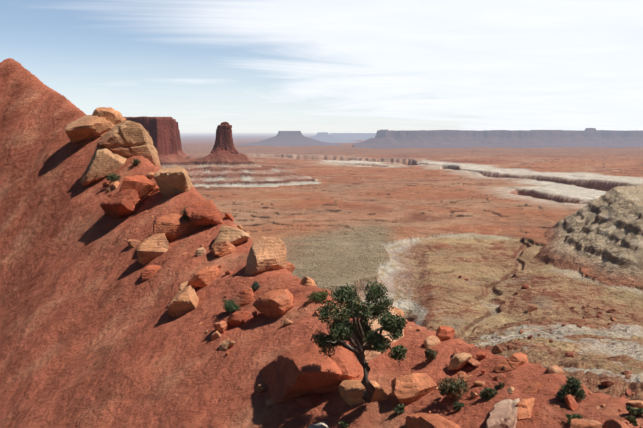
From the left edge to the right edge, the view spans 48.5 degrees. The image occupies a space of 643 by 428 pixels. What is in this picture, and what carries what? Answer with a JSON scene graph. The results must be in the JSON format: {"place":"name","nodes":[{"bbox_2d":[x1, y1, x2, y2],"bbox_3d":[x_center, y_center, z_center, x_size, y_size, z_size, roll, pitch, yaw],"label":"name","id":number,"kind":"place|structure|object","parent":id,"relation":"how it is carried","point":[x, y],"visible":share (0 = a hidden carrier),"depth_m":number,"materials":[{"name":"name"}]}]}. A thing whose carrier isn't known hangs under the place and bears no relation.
{"place":"outdoors","nodes":[
{"label":"outdoors","id":0,"kind":"place"},
{"bbox_2d":[0,0,642,132],"label":"sky","id":1,"kind":"structure","parent":0,"point":[253,66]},
{"bbox_2d":[329,133,375,139],"bbox_3d":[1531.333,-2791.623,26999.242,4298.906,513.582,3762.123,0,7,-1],"label":"mesa","id":2,"kind":"structure","parent":0,"point":[356,136],"depth_m":26794.97,"materials":[{"name":"grey stone"}]},
{"bbox_2d":[180,133,642,400],"bbox_3d":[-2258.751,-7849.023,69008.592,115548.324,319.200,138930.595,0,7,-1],"label":"ground","id":3,"kind":"structure","parent":0,"point":[416,232],"depth_m":1663.25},
{"bbox_2d":[124,116,320,187],"bbox_3d":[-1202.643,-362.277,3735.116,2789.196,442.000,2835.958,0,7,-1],"label":"mesa","id":4,"kind":"structure","parent":3,"relation":"on","point":[223,168],"depth_m":3349.34,"materials":[{"name":"red stone"}]},
{"bbox_2d":[210,122,237,152],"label":"rock spire","id":5,"kind":"structure","parent":4,"relation":"on","point":[224,140],"depth_m":3448.86,"materials":[{"name":"red stone"}]},
{"bbox_2d":[238,131,341,145],"bbox_3d":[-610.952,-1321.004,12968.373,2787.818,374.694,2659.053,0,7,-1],"label":"butte","id":6,"kind":"object","parent":3,"relation":"on","point":[289,138],"visible":0.38,"depth_m":12634.19,"materials":[{"name":"grey stone"}]},
{"bbox_2d":[0,58,642,427],"bbox_3d":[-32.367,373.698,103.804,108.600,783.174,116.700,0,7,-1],"label":"hillside","id":7,"kind":"structure","parent":3,"relation":"on","point":[93,334],"depth_m":34.67,"materials":[{"name":"red stone"}]},
{"bbox_2d":[65,107,642,427],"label":"boulders","id":8,"kind":"object","parent":7,"relation":"on","point":[305,375],"visible":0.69,"depth_m":30.59,"materials":[{"name":"stone"}]},
{"bbox_2d":[308,132,357,142],"bbox_3d":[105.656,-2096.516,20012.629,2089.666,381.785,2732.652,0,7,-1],"label":"butte","id":9,"kind":"object","parent":3,"relation":"on","point":[323,136],"visible":0.52,"depth_m":19575.05,"materials":[{"name":"grey stone"}]},
{"bbox_2d":[354,128,642,148],"bbox_3d":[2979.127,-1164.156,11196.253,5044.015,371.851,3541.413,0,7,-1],"label":"mesa","id":10,"kind":"structure","parent":3,"relation":"on","point":[392,139],"depth_m":11513.52,"materials":[{"name":"grey stone"}]},
{"bbox_2d":[430,275,634,397],"bbox_3d":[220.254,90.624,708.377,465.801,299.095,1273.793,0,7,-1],"label":"rocks","id":11,"kind":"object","parent":3,"relation":"on","point":[496,349],"depth_m":581.90,"materials":[{"name":"brown stone"}]}
]}

